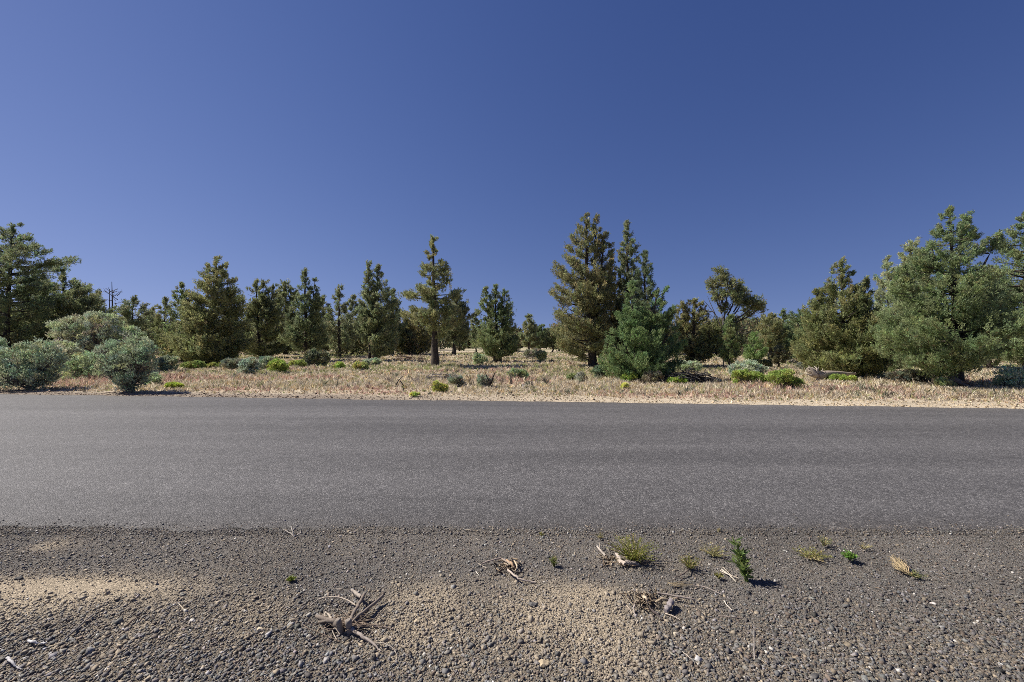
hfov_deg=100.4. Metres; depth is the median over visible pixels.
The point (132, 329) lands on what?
sagebrush
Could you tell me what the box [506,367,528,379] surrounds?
sagebrush
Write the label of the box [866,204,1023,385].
juniper tree
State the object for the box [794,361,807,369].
sagebrush
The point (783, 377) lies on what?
rabbitbrush
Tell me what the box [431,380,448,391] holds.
weed clump
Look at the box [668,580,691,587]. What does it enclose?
grass wisp
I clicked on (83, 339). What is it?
sagebrush
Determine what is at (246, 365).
sagebrush
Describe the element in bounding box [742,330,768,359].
juniper tree
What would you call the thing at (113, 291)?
dead snag
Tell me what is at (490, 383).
dead shrub
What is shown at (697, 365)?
sagebrush
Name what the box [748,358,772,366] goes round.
sagebrush
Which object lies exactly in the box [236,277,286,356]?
juniper tree
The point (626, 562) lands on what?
driftwood
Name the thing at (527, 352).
sagebrush
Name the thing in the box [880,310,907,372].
juniper tree
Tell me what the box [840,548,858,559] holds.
weed
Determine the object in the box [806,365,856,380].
fallen log
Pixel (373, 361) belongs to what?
sagebrush
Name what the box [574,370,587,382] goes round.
sagebrush
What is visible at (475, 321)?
juniper tree
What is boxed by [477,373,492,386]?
sagebrush
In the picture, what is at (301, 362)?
rabbitbrush
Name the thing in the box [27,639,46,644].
bark scrap
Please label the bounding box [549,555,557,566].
weed
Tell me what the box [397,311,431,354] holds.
juniper tree
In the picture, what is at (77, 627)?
stick
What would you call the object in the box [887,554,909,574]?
straw plant
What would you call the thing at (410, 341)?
woodland
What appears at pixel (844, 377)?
rabbitbrush
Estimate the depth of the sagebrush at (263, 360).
22.55 m
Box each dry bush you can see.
[641,370,665,382]
[884,368,933,382]
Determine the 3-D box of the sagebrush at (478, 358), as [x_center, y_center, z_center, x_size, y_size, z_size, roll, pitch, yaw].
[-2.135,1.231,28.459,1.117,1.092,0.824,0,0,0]
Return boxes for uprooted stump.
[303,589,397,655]
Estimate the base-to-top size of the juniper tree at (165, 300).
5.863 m
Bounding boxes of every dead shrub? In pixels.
[485,372,496,386]
[508,370,516,383]
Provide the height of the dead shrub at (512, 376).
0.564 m
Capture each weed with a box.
[286,574,296,580]
[481,557,534,582]
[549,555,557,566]
[608,533,661,561]
[620,382,628,388]
[678,554,701,568]
[698,542,728,556]
[714,572,723,578]
[724,536,753,581]
[792,545,833,561]
[817,536,831,545]
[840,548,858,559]
[855,541,872,549]
[907,569,928,578]
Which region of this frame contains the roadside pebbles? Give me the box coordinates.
[0,388,1023,408]
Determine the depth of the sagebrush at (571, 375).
16.70 m
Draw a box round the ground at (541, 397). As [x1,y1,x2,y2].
[0,342,1023,408]
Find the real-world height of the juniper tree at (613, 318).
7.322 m
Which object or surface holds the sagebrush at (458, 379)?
on the ground at (541, 397)
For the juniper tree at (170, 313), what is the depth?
30.59 m
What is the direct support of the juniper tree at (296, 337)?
on the ground at (541, 397)
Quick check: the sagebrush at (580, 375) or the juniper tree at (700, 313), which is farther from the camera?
the juniper tree at (700, 313)
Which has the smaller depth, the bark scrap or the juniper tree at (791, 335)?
the bark scrap
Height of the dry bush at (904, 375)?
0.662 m
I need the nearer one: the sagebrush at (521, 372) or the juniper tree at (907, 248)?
the sagebrush at (521, 372)
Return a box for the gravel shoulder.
[0,526,1023,681]
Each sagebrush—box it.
[0,336,12,361]
[0,336,71,389]
[43,338,84,374]
[45,310,132,365]
[59,351,105,378]
[84,335,163,392]
[110,324,147,350]
[146,371,162,383]
[152,354,179,370]
[219,357,240,368]
[236,356,260,374]
[258,355,273,369]
[303,348,331,365]
[361,357,381,364]
[447,373,464,385]
[472,351,487,364]
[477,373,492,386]
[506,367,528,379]
[523,348,540,357]
[535,350,546,361]
[566,372,576,380]
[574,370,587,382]
[676,359,702,370]
[727,359,768,376]
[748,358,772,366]
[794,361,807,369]
[933,377,958,386]
[990,363,1023,387]
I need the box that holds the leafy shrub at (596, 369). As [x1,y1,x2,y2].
[590,365,609,375]
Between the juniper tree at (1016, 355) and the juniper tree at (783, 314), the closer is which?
the juniper tree at (1016, 355)
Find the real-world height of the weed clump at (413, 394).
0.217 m
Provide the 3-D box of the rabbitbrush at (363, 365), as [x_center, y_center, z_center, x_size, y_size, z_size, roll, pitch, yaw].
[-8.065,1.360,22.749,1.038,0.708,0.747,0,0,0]
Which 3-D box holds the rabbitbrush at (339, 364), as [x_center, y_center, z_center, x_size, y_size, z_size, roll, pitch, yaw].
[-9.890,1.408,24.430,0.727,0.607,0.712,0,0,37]
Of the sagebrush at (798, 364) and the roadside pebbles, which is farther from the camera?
the sagebrush at (798, 364)
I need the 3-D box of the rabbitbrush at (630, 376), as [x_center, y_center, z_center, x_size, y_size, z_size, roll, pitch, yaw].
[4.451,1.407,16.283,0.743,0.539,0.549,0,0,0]
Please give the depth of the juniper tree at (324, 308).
44.48 m
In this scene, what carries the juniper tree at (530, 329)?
on the ground at (541, 397)
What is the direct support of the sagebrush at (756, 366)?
on the ground at (541, 397)
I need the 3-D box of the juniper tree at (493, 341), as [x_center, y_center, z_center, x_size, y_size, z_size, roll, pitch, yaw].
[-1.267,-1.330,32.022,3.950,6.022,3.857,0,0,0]
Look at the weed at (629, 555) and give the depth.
3.10 m
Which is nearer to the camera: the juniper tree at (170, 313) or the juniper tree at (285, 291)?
the juniper tree at (170, 313)
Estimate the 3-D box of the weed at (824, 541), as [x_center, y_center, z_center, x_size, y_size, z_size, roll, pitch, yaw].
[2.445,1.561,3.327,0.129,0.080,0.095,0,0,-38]
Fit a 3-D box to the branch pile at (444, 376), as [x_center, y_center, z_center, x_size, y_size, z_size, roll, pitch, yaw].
[-2.929,1.435,17.354,1.516,0.363,0.653,0,0,0]
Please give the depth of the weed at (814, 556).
3.14 m
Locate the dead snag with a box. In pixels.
[104,288,122,315]
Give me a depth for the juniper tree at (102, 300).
33.10 m
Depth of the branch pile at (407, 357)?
35.14 m
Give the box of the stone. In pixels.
[528,602,537,606]
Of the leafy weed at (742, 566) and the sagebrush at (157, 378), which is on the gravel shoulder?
the leafy weed at (742, 566)
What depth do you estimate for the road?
5.39 m
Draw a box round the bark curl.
[5,656,21,668]
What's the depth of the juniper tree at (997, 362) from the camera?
23.16 m
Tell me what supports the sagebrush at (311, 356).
on the ground at (541, 397)
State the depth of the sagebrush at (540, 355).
30.87 m
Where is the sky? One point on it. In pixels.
(773, 143)
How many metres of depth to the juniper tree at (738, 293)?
25.00 m
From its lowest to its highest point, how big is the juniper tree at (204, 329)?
7.343 m
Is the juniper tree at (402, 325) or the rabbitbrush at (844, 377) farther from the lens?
the juniper tree at (402, 325)
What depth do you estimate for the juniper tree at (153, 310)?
48.68 m
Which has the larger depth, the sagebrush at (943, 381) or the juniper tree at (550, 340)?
the juniper tree at (550, 340)
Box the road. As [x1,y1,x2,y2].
[0,394,1023,532]
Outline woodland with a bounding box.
[103,315,1016,355]
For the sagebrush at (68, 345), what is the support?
on the ground at (541, 397)
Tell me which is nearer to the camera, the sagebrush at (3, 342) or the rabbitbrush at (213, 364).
the sagebrush at (3, 342)
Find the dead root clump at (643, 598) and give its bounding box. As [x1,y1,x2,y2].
[619,583,694,620]
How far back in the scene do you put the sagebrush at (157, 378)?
15.00 m
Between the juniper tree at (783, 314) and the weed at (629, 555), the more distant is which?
the juniper tree at (783, 314)
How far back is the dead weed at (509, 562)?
2.97 m
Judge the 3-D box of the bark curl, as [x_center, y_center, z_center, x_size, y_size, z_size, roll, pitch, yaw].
[-2.467,1.588,2.107,0.170,0.025,0.019,0,0,27]
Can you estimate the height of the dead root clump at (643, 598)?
0.063 m
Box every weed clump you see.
[164,381,183,387]
[409,391,420,396]
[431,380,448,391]
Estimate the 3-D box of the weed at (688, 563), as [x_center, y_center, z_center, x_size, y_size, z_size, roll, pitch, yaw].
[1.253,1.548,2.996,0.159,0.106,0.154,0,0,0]
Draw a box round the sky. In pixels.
[0,0,1023,331]
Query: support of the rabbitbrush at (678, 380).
on the ground at (541, 397)
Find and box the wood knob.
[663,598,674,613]
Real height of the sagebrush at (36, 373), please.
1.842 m
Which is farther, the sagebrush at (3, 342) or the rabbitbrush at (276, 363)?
the rabbitbrush at (276, 363)
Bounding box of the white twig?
[283,526,303,537]
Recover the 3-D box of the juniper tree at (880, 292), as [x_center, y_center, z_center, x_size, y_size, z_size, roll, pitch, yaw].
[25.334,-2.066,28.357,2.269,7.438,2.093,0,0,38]
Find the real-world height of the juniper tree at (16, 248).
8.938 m
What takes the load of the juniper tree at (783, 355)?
on the ground at (541, 397)
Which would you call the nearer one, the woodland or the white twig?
the white twig
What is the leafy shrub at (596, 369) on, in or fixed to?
on the ground at (541, 397)
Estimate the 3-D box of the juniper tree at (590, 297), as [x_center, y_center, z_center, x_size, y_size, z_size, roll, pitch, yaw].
[4.390,-3.169,26.173,4.453,9.628,4.474,0,0,0]
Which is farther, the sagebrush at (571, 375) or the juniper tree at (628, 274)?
the juniper tree at (628, 274)
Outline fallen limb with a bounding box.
[947,376,976,386]
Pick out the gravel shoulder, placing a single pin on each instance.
(52, 584)
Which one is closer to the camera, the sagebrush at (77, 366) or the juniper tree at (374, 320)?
the sagebrush at (77, 366)
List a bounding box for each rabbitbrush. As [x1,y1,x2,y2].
[179,359,205,369]
[205,362,221,367]
[265,357,288,372]
[288,359,307,366]
[332,361,345,367]
[352,360,368,369]
[620,371,637,380]
[666,375,688,383]
[730,369,772,383]
[764,368,804,387]
[825,373,857,381]
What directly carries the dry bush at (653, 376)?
on the ground at (541, 397)
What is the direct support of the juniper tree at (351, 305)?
on the ground at (541, 397)
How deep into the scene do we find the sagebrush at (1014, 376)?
14.33 m
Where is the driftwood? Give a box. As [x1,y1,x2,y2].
[596,542,663,567]
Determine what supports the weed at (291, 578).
on the gravel shoulder
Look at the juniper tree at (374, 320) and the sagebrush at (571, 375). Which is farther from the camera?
the juniper tree at (374, 320)
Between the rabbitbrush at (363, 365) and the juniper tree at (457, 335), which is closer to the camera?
the rabbitbrush at (363, 365)
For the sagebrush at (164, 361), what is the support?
on the ground at (541, 397)
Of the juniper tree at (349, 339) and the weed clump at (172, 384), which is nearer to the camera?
the weed clump at (172, 384)
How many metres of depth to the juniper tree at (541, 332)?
63.47 m
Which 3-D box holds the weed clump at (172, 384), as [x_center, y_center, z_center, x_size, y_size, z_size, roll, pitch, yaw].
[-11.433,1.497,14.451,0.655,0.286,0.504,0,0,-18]
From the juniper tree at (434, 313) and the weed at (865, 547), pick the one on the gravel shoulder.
the weed at (865, 547)
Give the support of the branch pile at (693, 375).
on the ground at (541, 397)
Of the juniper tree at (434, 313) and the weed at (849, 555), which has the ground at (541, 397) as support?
the juniper tree at (434, 313)
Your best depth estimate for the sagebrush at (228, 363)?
23.09 m
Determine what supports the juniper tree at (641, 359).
on the ground at (541, 397)
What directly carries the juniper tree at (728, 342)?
on the ground at (541, 397)
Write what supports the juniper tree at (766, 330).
on the ground at (541, 397)
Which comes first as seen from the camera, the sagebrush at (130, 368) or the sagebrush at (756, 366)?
the sagebrush at (130, 368)
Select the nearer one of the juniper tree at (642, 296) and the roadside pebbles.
the roadside pebbles
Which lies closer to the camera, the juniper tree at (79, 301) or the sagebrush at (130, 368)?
the sagebrush at (130, 368)
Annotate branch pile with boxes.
[392,352,429,360]
[421,373,452,379]
[659,364,722,383]
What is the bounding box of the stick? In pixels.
[64,614,93,639]
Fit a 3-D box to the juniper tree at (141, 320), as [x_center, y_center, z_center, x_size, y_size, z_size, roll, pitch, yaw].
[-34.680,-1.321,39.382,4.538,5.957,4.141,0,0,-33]
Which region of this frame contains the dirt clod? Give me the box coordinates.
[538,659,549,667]
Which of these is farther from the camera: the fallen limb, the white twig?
the fallen limb
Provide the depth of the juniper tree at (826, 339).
18.07 m
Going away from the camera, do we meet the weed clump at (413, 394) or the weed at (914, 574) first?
the weed at (914, 574)
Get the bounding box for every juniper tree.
[0,222,82,352]
[0,271,124,357]
[93,288,110,354]
[110,295,156,346]
[143,307,168,334]
[149,281,208,361]
[150,296,177,355]
[156,255,258,363]
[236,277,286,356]
[273,278,298,354]
[277,267,329,352]
[312,294,335,350]
[320,284,357,357]
[340,294,362,353]
[351,260,399,358]
[385,287,407,353]
[396,234,466,365]
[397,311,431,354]
[442,289,474,354]
[469,312,482,351]
[471,283,520,361]
[517,313,541,349]
[536,324,548,348]
[543,330,557,351]
[548,212,617,366]
[597,280,688,380]
[602,253,621,355]
[608,219,642,357]
[624,249,679,362]
[674,297,718,363]
[690,265,768,365]
[717,314,741,366]
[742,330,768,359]
[752,312,790,359]
[768,345,790,366]
[772,308,790,360]
[783,308,806,358]
[788,256,900,376]
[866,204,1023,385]
[872,254,901,345]
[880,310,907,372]
[881,236,930,365]
[967,264,1007,367]
[976,211,1023,374]
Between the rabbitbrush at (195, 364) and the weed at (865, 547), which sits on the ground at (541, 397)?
the rabbitbrush at (195, 364)
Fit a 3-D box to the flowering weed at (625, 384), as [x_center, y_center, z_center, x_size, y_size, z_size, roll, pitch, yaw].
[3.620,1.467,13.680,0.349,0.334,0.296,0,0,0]
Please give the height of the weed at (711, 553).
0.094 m
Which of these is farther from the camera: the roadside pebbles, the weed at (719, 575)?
the roadside pebbles
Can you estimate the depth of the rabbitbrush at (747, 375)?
15.40 m

